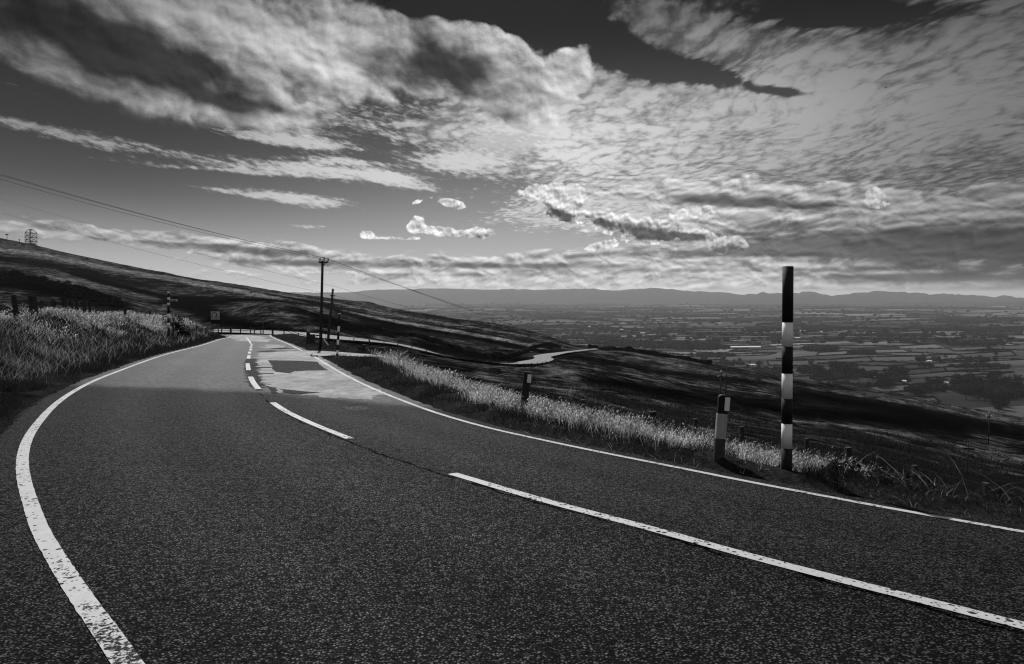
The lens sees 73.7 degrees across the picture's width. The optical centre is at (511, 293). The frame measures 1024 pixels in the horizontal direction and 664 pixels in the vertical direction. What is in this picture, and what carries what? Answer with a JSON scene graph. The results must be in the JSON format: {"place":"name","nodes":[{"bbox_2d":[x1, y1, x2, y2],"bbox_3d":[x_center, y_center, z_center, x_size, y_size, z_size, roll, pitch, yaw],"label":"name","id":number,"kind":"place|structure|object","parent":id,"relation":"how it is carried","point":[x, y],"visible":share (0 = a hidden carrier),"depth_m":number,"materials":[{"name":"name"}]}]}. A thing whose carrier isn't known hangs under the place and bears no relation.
{"place":"outdoors","nodes":[
{"label":"outdoors","id":0,"kind":"place"},
{"bbox_2d":[303,351,396,357],"bbox_3d":[-9.528,3.249,36.462,2.918,0.256,9.827,0,0,-40],"label":"lay by","id":1,"kind":"object","parent":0,"point":[323,353],"visible":0.8,"depth_m":37.10,"materials":[{"name":"asphalt"}]},
{"bbox_2d":[336,313,340,354],"bbox_3d":[-9.064,2.245,35.614,0.248,2.433,0.119,0,0,0],"label":"snow pole","id":2,"kind":"object","parent":1,"relation":"on","point":[338,334],"visible":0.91,"depth_m":35.56,"materials":[{"name":"black paint"}]},
{"bbox_2d":[214,329,594,363],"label":"road","id":3,"kind":"structure","parent":0,"point":[541,358],"depth_m":150.03,"materials":[{"name":"grey asphalt"}]},
{"bbox_2d":[0,335,1023,663],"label":"road","id":4,"kind":"structure","parent":0,"point":[204,503],"depth_m":5.17,"materials":[{"name":"grey asphalt"}]},
{"bbox_2d":[16,336,230,663],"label":"edge line","id":5,"kind":"object","parent":4,"relation":"on","point":[116,646],"visible":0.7,"depth_m":4.67,"materials":[{"name":"paint"}]},
{"bbox_2d":[230,335,269,341],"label":"worn road surface","id":6,"kind":"object","parent":4,"relation":"on","point":[253,338],"visible":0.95,"depth_m":66.91,"materials":[{"name":"grey asphalt"}]},
{"bbox_2d":[243,359,264,390],"bbox_3d":[-9.028,2.651,23.751,0.675,0.577,15.298,0,0,-21],"label":"road patch","id":7,"kind":"object","parent":4,"relation":"on","point":[252,372],"visible":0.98,"depth_m":22.20,"materials":[{"name":"grey asphalt"}]},
{"bbox_2d":[248,377,260,388],"bbox_3d":[-7.162,2.453,18.927,0.174,0.159,4.166,0,0,-24],"label":"line dash","id":8,"kind":"object","parent":7,"relation":"on","point":[254,383],"visible":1,"depth_m":18.53,"materials":[{"name":"paint"}]},
{"bbox_2d":[264,385,277,392],"bbox_3d":[-6.012,2.387,17.130,0.216,0.079,2.208,0,0,-25],"label":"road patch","id":9,"kind":"object","parent":4,"relation":"on","point":[273,389],"visible":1,"depth_m":17.07,"materials":[{"name":"grey asphalt"}]},
{"bbox_2d":[263,345,296,349],"bbox_3d":[-15.489,3.554,45.588,2.804,0.358,9.625,0,0,-27],"label":"worn road surface","id":10,"kind":"object","parent":4,"relation":"on","point":[274,346],"visible":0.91,"depth_m":44.63,"materials":[{"name":"grey asphalt"}]},
{"bbox_2d":[271,402,352,438],"bbox_3d":[-3.702,2.176,12.014,0.222,0.177,5.096,0,0,-31],"label":"line dash","id":11,"kind":"object","parent":4,"relation":"on","point":[278,406],"visible":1,"depth_m":11.51,"materials":[{"name":"paint"}]},
{"bbox_2d":[254,351,390,399],"bbox_3d":[-8.900,2.876,27.953,3.378,1.009,26.240,0,0,-21],"label":"worn road surface","id":12,"kind":"object","parent":4,"relation":"on","point":[329,382],"visible":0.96,"depth_m":20.59,"materials":[{"name":"grey asphalt"}]},
{"bbox_2d":[268,360,326,373],"bbox_3d":[-8.386,2.836,26.740,2.041,0.322,7.946,0,0,-21],"label":"road patch","id":13,"kind":"object","parent":12,"relation":"on","point":[286,366],"visible":1,"depth_m":26.84,"materials":[{"name":"grey asphalt"}]},
{"bbox_2d":[281,389,319,393],"bbox_3d":[-5.480,2.421,16.801,1.214,0.083,0.860,0,0,17],"label":"road patch","id":14,"kind":"object","parent":12,"relation":"on","point":[294,391],"visible":1,"depth_m":16.83,"materials":[{"name":"grey asphalt"}]},
{"bbox_2d":[345,406,368,410],"bbox_3d":[-3.191,2.366,14.088,0.491,0.068,0.916,0,0,-22],"label":"road patch","id":15,"kind":"object","parent":4,"relation":"on","point":[355,408],"visible":1,"depth_m":14.11,"materials":[{"name":"grey asphalt"}]},
{"bbox_2d":[270,335,1023,532],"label":"edge line","id":16,"kind":"object","parent":4,"relation":"on","point":[972,522],"visible":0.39,"depth_m":8.59,"materials":[{"name":"paint"}]},
{"bbox_2d":[449,473,1023,628],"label":"line dash","id":17,"kind":"object","parent":4,"relation":"on","point":[935,603],"visible":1,"depth_m":4.77,"materials":[{"name":"paint"}]},
{"bbox_2d":[0,238,1023,498],"bbox_3d":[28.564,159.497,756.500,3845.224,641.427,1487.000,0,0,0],"label":"hillside","id":18,"kind":"structure","parent":0,"point":[848,408],"depth_m":221.96,"materials":[{"name":"black plant"}]},
{"bbox_2d":[25,229,36,244],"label":"lattice mast","id":19,"kind":"object","parent":18,"relation":"on","point":[31,237],"visible":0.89,"depth_m":879.66,"materials":[{"name":"metal"}]},
{"bbox_2d":[0,269,122,307],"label":"stone wall","id":20,"kind":"structure","parent":18,"relation":"on","point":[68,287],"depth_m":241.04,"materials":[{"name":"black stone"}]},
{"bbox_2d":[327,289,335,340],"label":"power pole","id":21,"kind":"object","parent":18,"relation":"on","point":[330,316],"visible":0.95,"depth_m":142.06,"materials":[{"name":"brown wood"}]},
{"bbox_2d":[2,213,326,293],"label":"power line","id":22,"kind":"object","parent":21,"relation":"attached to","point":[159,254],"visible":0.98,"depth_m":74.24,"materials":[{"name":"metal"}]},
{"bbox_2d":[1,199,331,285],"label":"power line","id":23,"kind":"object","parent":21,"relation":"attached to","point":[164,244],"visible":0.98,"depth_m":76.12,"materials":[{"name":"metal"}]},
{"bbox_2d":[331,294,716,374],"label":"power line","id":24,"kind":"object","parent":21,"relation":"attached to","point":[528,342],"visible":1,"depth_m":104.04,"materials":[{"name":"metal"}]},
{"bbox_2d":[335,286,720,369],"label":"power line","id":25,"kind":"object","parent":21,"relation":"attached to","point":[529,335],"visible":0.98,"depth_m":103.93,"materials":[{"name":"metal"}]},
{"bbox_2d":[322,336,557,367],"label":"roadside fence","id":26,"kind":"object","parent":18,"relation":"on","point":[555,360],"visible":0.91,"depth_m":152.88,"materials":[{"name":"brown wood"}]},
{"bbox_2d":[380,327,560,358],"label":"stone wall","id":27,"kind":"structure","parent":18,"relation":"on","point":[428,338],"depth_m":232.68,"materials":[{"name":"black stone"}]},
{"bbox_2d":[588,344,712,364],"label":"stone wall","id":28,"kind":"structure","parent":18,"relation":"on","point":[644,351],"depth_m":367.56,"materials":[{"name":"black stone"}]},
{"bbox_2d":[718,370,723,394],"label":"power pole","id":29,"kind":"object","parent":18,"relation":"on","point":[720,376],"visible":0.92,"depth_m":83.05,"materials":[{"name":"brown wood"}]},
{"bbox_2d":[724,370,729,394],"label":"power pole","id":30,"kind":"object","parent":18,"relation":"on","point":[726,377],"visible":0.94,"depth_m":129.88,"materials":[{"name":"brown wood"}]},
{"bbox_2d":[962,441,974,476],"bbox_3d":[28.936,10.821,43.320,0.739,2.978,0.215,0,0,0],"label":"power pole","id":31,"kind":"object","parent":18,"relation":"on","point":[967,448],"visible":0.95,"depth_m":43.31,"materials":[{"name":"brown wood"}]},
{"bbox_2d":[986,412,992,443],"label":"power pole","id":32,"kind":"object","parent":18,"relation":"on","point":[989,416],"visible":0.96,"depth_m":120.79,"materials":[{"name":"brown wood"}]},
{"bbox_2d":[0,310,1023,525],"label":"ground","id":33,"kind":"structure","parent":0,"point":[728,464],"depth_m":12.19,"materials":[{"name":"grey plant"}]},
{"bbox_2d":[0,295,150,319],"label":"wire fence","id":34,"kind":"object","parent":33,"relation":"on","point":[33,304],"visible":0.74,"depth_m":33.94,"materials":[{"name":"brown wood"}]},
{"bbox_2d":[0,304,216,382],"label":"pale bank grass","id":35,"kind":"structure","parent":33,"relation":"on","point":[52,352],"depth_m":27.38,"materials":[{"name":"white plant"}]},
{"bbox_2d":[0,308,224,425],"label":"bank grass","id":36,"kind":"structure","parent":33,"relation":"on","point":[12,385],"depth_m":26.19,"materials":[{"name":"white plant"}]},
{"bbox_2d":[162,292,176,339],"bbox_3d":[-23.494,1.683,46.879,1.047,3.640,0.247,0,0,0],"label":"fingerpost","id":37,"kind":"object","parent":33,"relation":"on","point":[167,305],"visible":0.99,"depth_m":46.82,"materials":[{"name":"black paint"}]},
{"bbox_2d":[163,311,192,331],"bbox_3d":[-27.602,2.366,55.923,2.315,1.982,2.706,0,0,0],"label":"shrub","id":38,"kind":"object","parent":33,"relation":"on","point":[182,327],"visible":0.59,"depth_m":55.86,"materials":[{"name":"black plant"}]},
{"bbox_2d":[175,329,190,336],"bbox_3d":[-25.609,3.160,53.084,1.397,0.860,1.258,0,0,0],"label":"shrub","id":39,"kind":"object","parent":33,"relation":"on","point":[182,332],"visible":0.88,"depth_m":52.96,"materials":[{"name":"black plant"}]},
{"bbox_2d":[211,311,219,335],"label":"bend sign","id":40,"kind":"object","parent":33,"relation":"on","point":[215,314],"visible":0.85,"depth_m":69.90,"materials":[{"name":"metal"}]},
{"bbox_2d":[209,327,315,338],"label":"roadside fence","id":41,"kind":"object","parent":33,"relation":"on","point":[240,330],"visible":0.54,"depth_m":99.29,"materials":[{"name":"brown wood"}]},
{"bbox_2d":[306,332,309,342],"bbox_3d":[-15.520,3.390,52.000,0.220,0.990,0.220,0,0,0],"label":"wooden post","id":42,"kind":"object","parent":33,"relation":"on","point":[307,337],"visible":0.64,"depth_m":51.89,"materials":[{"name":"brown wood"}]},
{"bbox_2d":[310,334,314,342],"bbox_3d":[-14.904,3.418,51.000,0.340,0.784,0.340,0,0,0],"label":"wooden post","id":43,"kind":"object","parent":33,"relation":"on","point":[312,338],"visible":0.64,"depth_m":50.83,"materials":[{"name":"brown wood"}]},
{"bbox_2d":[316,257,328,346],"bbox_3d":[-11.791,0.783,42.493,0.794,6.106,0.379,0,0,-12],"label":"power pole","id":44,"kind":"object","parent":33,"relation":"on","point":[322,262],"visible":0.95,"depth_m":42.48,"materials":[{"name":"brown wood"}]},
{"bbox_2d":[1,179,318,258],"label":"power line","id":45,"kind":"object","parent":44,"relation":"attached to","point":[157,221],"visible":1,"depth_m":39.84,"materials":[{"name":"metal"}]},
{"bbox_2d":[1,174,326,258],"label":"power line","id":46,"kind":"object","parent":44,"relation":"attached to","point":[162,219],"visible":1,"depth_m":39.75,"materials":[{"name":"metal"}]},
{"bbox_2d":[330,262,719,366],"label":"power line","id":47,"kind":"object","parent":44,"relation":"attached to","point":[523,325],"visible":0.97,"depth_m":65.22,"materials":[{"name":"metal"}]},
{"bbox_2d":[331,260,724,375],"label":"power line","id":48,"kind":"object","parent":44,"relation":"attached to","point":[518,327],"visible":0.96,"depth_m":62.69,"materials":[{"name":"metal"}]},
{"bbox_2d":[520,371,531,411],"bbox_3d":[0.275,2.208,14.216,0.293,1.180,0.095,0,0,0],"label":"marker post","id":49,"kind":"object","parent":33,"relation":"on","point":[527,379],"visible":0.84,"depth_m":14.18,"materials":[{"name":"black wood"}]},
{"bbox_2d":[366,348,919,484],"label":"pale grass","id":50,"kind":"structure","parent":33,"relation":"on","point":[619,422],"depth_m":12.11,"materials":[{"name":"white plant"}]},
{"bbox_2d":[713,394,730,460],"bbox_3d":[2.881,1.949,9.402,0.246,1.117,0.088,0,0,0],"label":"marker post","id":51,"kind":"object","parent":33,"relation":"on","point":[723,405],"visible":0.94,"depth_m":9.37,"materials":[{"name":"paint"}]},
{"bbox_2d":[498,406,1021,523],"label":"dead stalks","id":52,"kind":"object","parent":33,"relation":"on","point":[770,468],"visible":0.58,"depth_m":8.85,"materials":[{"name":"white plant"}]},
{"bbox_2d":[499,376,1023,502],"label":"moor grass","id":53,"kind":"structure","parent":33,"relation":"on","point":[978,477],"depth_m":59.31,"materials":[{"name":"white"}]},
{"bbox_2d":[781,266,793,470],"bbox_3d":[3.608,1.106,8.950,0.159,2.944,0.139,0,0,0],"label":"snow pole","id":54,"kind":"object","parent":33,"relation":"on","point":[787,360],"visible":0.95,"depth_m":8.89,"materials":[{"name":"black paint"}]},
{"bbox_2d":[581,399,1022,500],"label":"wire fence","id":55,"kind":"object","parent":33,"relation":"on","point":[849,450],"visible":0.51,"depth_m":13.76,"materials":[{"name":"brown wood"}]},
{"bbox_2d":[772,459,1023,504],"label":"brambles","id":56,"kind":"object","parent":33,"relation":"on","point":[851,470],"visible":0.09,"depth_m":8.27,"materials":[{"name":"black plant"}]},
{"bbox_2d":[790,455,1022,501],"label":"dead stalks","id":57,"kind":"object","parent":33,"relation":"on","point":[923,480],"visible":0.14,"depth_m":8.05,"materials":[{"name":"white plant"}]},
{"bbox_2d":[0,0,1023,297],"label":"sky","id":58,"kind":"structure","parent":0,"point":[684,145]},
{"bbox_2d":[289,288,739,303],"bbox_3d":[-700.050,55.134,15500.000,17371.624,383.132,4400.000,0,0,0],"label":"hills","id":59,"kind":"structure","parent":0,"point":[563,296],"depth_m":14348.33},
{"bbox_2d":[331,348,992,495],"bbox_3d":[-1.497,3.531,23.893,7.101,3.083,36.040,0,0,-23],"label":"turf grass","id":60,"kind":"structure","parent":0,"point":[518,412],"depth_m":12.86,"materials":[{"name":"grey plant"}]},
{"bbox_2d":[387,304,1023,417],"bbox_3d":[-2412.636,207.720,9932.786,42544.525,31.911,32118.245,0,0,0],"label":"fields","id":61,"kind":"structure","parent":0,"point":[1014,407],"depth_m":2632.81,"materials":[{"name":"grey plant"}]},
{"bbox_2d":[654,350,692,351],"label":"hedge","id":62,"kind":"object","parent":61,"relation":"on","point":[673,351],"visible":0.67,"depth_m":2485.80,"materials":[{"name":"black plant"}]},
{"bbox_2d":[378,303,1023,339],"bbox_3d":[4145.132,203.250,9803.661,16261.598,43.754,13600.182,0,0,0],"label":"distant hedges","id":63,"kind":"object","parent":61,"relation":"on","point":[736,306],"visible":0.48,"depth_m":6498.29,"materials":[{"name":"black plant"}]},
{"bbox_2d":[382,302,1023,398],"bbox_3d":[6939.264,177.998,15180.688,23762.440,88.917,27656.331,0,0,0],"label":"woodland","id":64,"kind":"object","parent":61,"relation":"on","point":[686,344],"visible":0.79,"depth_m":3431.64,"materials":[{"name":"black plant"}]},
{"bbox_2d":[730,346,760,347],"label":"farm building","id":65,"kind":"structure","parent":61,"relation":"on","point":[745,346],"depth_m":2651.24,"materials":[{"name":"white"}]},
{"bbox_2d":[729,351,774,352],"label":"hedge","id":66,"kind":"object","parent":61,"relation":"on","point":[750,351],"visible":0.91,"depth_m":2505.43,"materials":[{"name":"black plant"}]},
{"bbox_2d":[735,352,771,353],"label":"hedge","id":67,"kind":"object","parent":61,"relation":"on","point":[754,353],"visible":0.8,"depth_m":2450.05,"materials":[{"name":"black plant"}]},
{"bbox_2d":[733,348,777,350],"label":"hedge","id":68,"kind":"object","parent":61,"relation":"on","point":[757,349],"visible":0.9,"depth_m":2575.76,"materials":[{"name":"black plant"}]},
{"bbox_2d":[769,364,823,366],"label":"hedge","id":69,"kind":"object","parent":61,"relation":"on","point":[793,365],"visible":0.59,"depth_m":2022.61,"materials":[{"name":"black plant"}]},
{"bbox_2d":[768,359,826,360],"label":"hedge","id":70,"kind":"object","parent":61,"relation":"on","point":[800,360],"visible":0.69,"depth_m":2185.69,"materials":[{"name":"black plant"}]},
{"bbox_2d":[817,353,857,355],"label":"hedge","id":71,"kind":"object","parent":61,"relation":"on","point":[838,354],"visible":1,"depth_m":2341.39,"materials":[{"name":"black plant"}]},
{"bbox_2d":[817,361,874,362],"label":"hedge","id":72,"kind":"object","parent":61,"relation":"on","point":[852,362],"visible":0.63,"depth_m":2122.82,"materials":[{"name":"black plant"}]},
{"bbox_2d":[839,368,855,378],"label":"valley tree","id":73,"kind":"object","parent":61,"relation":"on","point":[846,370],"visible":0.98,"depth_m":1733.52,"materials":[{"name":"black plant"}]},
{"bbox_2d":[827,356,867,359],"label":"hedge","id":74,"kind":"object","parent":61,"relation":"on","point":[847,358],"visible":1,"depth_m":2230.19,"materials":[{"name":"black plant"}]},
{"bbox_2d":[817,362,886,366],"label":"hedge","id":75,"kind":"object","parent":61,"relation":"on","point":[857,364],"visible":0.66,"depth_m":2036.34,"materials":[{"name":"black plant"}]},
{"bbox_2d":[869,372,877,380],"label":"valley tree","id":76,"kind":"object","parent":61,"relation":"on","point":[872,375],"visible":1,"depth_m":1684.02,"materials":[{"name":"black plant"}]},
{"bbox_2d":[858,345,898,348],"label":"hedge","id":77,"kind":"object","parent":61,"relation":"on","point":[879,347],"visible":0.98,"depth_m":2582.46,"materials":[{"name":"black plant"}]},
{"bbox_2d":[879,380,889,388],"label":"valley tree","id":78,"kind":"object","parent":61,"relation":"on","point":[881,384],"visible":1,"depth_m":1512.80,"materials":[{"name":"black plant"}]},
{"bbox_2d":[866,348,902,349],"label":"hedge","id":79,"kind":"object","parent":61,"relation":"on","point":[888,349],"visible":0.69,"depth_m":2504.43,"materials":[{"name":"black plant"}]},
{"bbox_2d":[866,354,913,355],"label":"hedge","id":80,"kind":"object","parent":61,"relation":"on","point":[887,354],"visible":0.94,"depth_m":2321.93,"materials":[{"name":"black plant"}]},
{"bbox_2d":[869,355,915,356],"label":"hedge","id":81,"kind":"object","parent":61,"relation":"on","point":[895,356],"visible":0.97,"depth_m":2277.22,"materials":[{"name":"black plant"}]},
{"bbox_2d":[875,352,911,353],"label":"hedge","id":82,"kind":"object","parent":61,"relation":"on","point":[891,352],"visible":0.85,"depth_m":2379.05,"materials":[{"name":"black plant"}]},
{"bbox_2d":[875,361,920,363],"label":"hedge","id":83,"kind":"object","parent":61,"relation":"on","point":[896,362],"visible":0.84,"depth_m":2110.00,"materials":[{"name":"black plant"}]},
{"bbox_2d":[889,363,919,365],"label":"hedge","id":84,"kind":"object","parent":61,"relation":"on","point":[904,364],"visible":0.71,"depth_m":2035.86,"materials":[{"name":"black plant"}]},
{"bbox_2d":[899,343,933,345],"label":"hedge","id":85,"kind":"object","parent":61,"relation":"on","point":[916,344],"visible":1,"depth_m":2641.56,"materials":[{"name":"black plant"}]},
{"bbox_2d":[912,385,924,395],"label":"valley tree","id":86,"kind":"object","parent":61,"relation":"on","point":[919,392],"visible":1,"depth_m":1385.84,"materials":[{"name":"black plant"}]},
{"bbox_2d":[908,395,933,397],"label":"hedge","id":87,"kind":"object","parent":61,"relation":"on","point":[925,396],"visible":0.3,"depth_m":1386.70,"materials":[{"name":"black plant"}]},
{"bbox_2d":[904,366,942,369],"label":"hedge","id":88,"kind":"object","parent":61,"relation":"on","point":[922,368],"visible":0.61,"depth_m":1934.50,"materials":[{"name":"black plant"}]},
{"bbox_2d":[904,347,946,348],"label":"hedge","id":89,"kind":"object","parent":61,"relation":"on","point":[928,348],"visible":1,"depth_m":2521.98,"materials":[{"name":"black plant"}]},
{"bbox_2d":[921,381,931,392],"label":"valley tree","id":90,"kind":"object","parent":61,"relation":"on","point":[926,387],"visible":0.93,"depth_m":1457.09,"materials":[{"name":"black plant"}]},
{"bbox_2d":[908,370,947,374],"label":"hedge","id":91,"kind":"object","parent":61,"relation":"on","point":[929,372],"visible":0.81,"depth_m":1834.53,"materials":[{"name":"black plant"}]},
{"bbox_2d":[916,353,955,355],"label":"hedge","id":92,"kind":"object","parent":61,"relation":"on","point":[939,354],"visible":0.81,"depth_m":2306.80,"materials":[{"name":"black plant"}]},
{"bbox_2d":[959,390,973,399],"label":"valley tree","id":93,"kind":"object","parent":61,"relation":"on","point":[964,392],"visible":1,"depth_m":1354.38,"materials":[{"name":"black plant"}]},
{"bbox_2d":[970,388,985,399],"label":"valley tree","id":94,"kind":"object","parent":61,"relation":"on","point":[979,393],"visible":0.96,"depth_m":1354.41,"materials":[{"name":"black plant"}]},
{"bbox_2d":[948,367,1008,370],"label":"hedge","id":95,"kind":"object","parent":61,"relation":"on","point":[981,369],"visible":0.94,"depth_m":1868.54,"materials":[{"name":"black plant"}]},
{"bbox_2d":[948,370,1011,371],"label":"hedge","id":96,"kind":"object","parent":61,"relation":"on","point":[973,371],"visible":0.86,"depth_m":1830.35,"materials":[{"name":"black plant"}]},
{"bbox_2d":[956,350,1010,353],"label":"hedge","id":97,"kind":"object","parent":61,"relation":"on","point":[987,352],"visible":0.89,"depth_m":2354.43,"materials":[{"name":"black plant"}]},
{"bbox_2d":[962,371,1014,375],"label":"hedge","id":98,"kind":"object","parent":61,"relation":"on","point":[989,373],"visible":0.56,"depth_m":1772.07,"materials":[{"name":"black plant"}]},
{"bbox_2d":[987,396,1002,404],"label":"valley tree","id":99,"kind":"object","parent":61,"relation":"on","point":[990,401],"visible":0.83,"depth_m":1258.93,"materials":[{"name":"black plant"}]},
{"bbox_2d":[992,404,1003,411],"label":"valley tree","id":100,"kind":"object","parent":61,"relation":"on","point":[996,406],"visible":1,"depth_m":1224.24,"materials":[{"name":"black plant"}]},
{"bbox_2d":[992,371,1004,377],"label":"valley tree","id":101,"kind":"object","parent":61,"relation":"on","point":[998,374],"visible":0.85,"depth_m":1645.67,"materials":[{"name":"black plant"}]},
{"bbox_2d":[992,400,1009,406],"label":"valley tree","id":102,"kind":"object","parent":61,"relation":"on","point":[1001,402],"visible":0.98,"depth_m":1239.40,"materials":[{"name":"black plant"}]},
{"bbox_2d":[1007,372,1023,383],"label":"valley tree","id":103,"kind":"object","parent":61,"relation":"on","point":[1015,377],"visible":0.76,"depth_m":1547.21,"materials":[{"name":"black plant"}]},
{"bbox_2d":[715,291,1023,304],"bbox_3d":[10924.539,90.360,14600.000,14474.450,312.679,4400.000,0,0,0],"label":"hills","id":104,"kind":"structure","parent":0,"point":[872,297],"depth_m":13594.68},
{"bbox_2d":[809,301,1023,305],"bbox_3d":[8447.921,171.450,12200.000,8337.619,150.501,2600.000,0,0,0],"label":"hills","id":105,"kind":"structure","parent":0,"point":[1019,303],"depth_m":11734.37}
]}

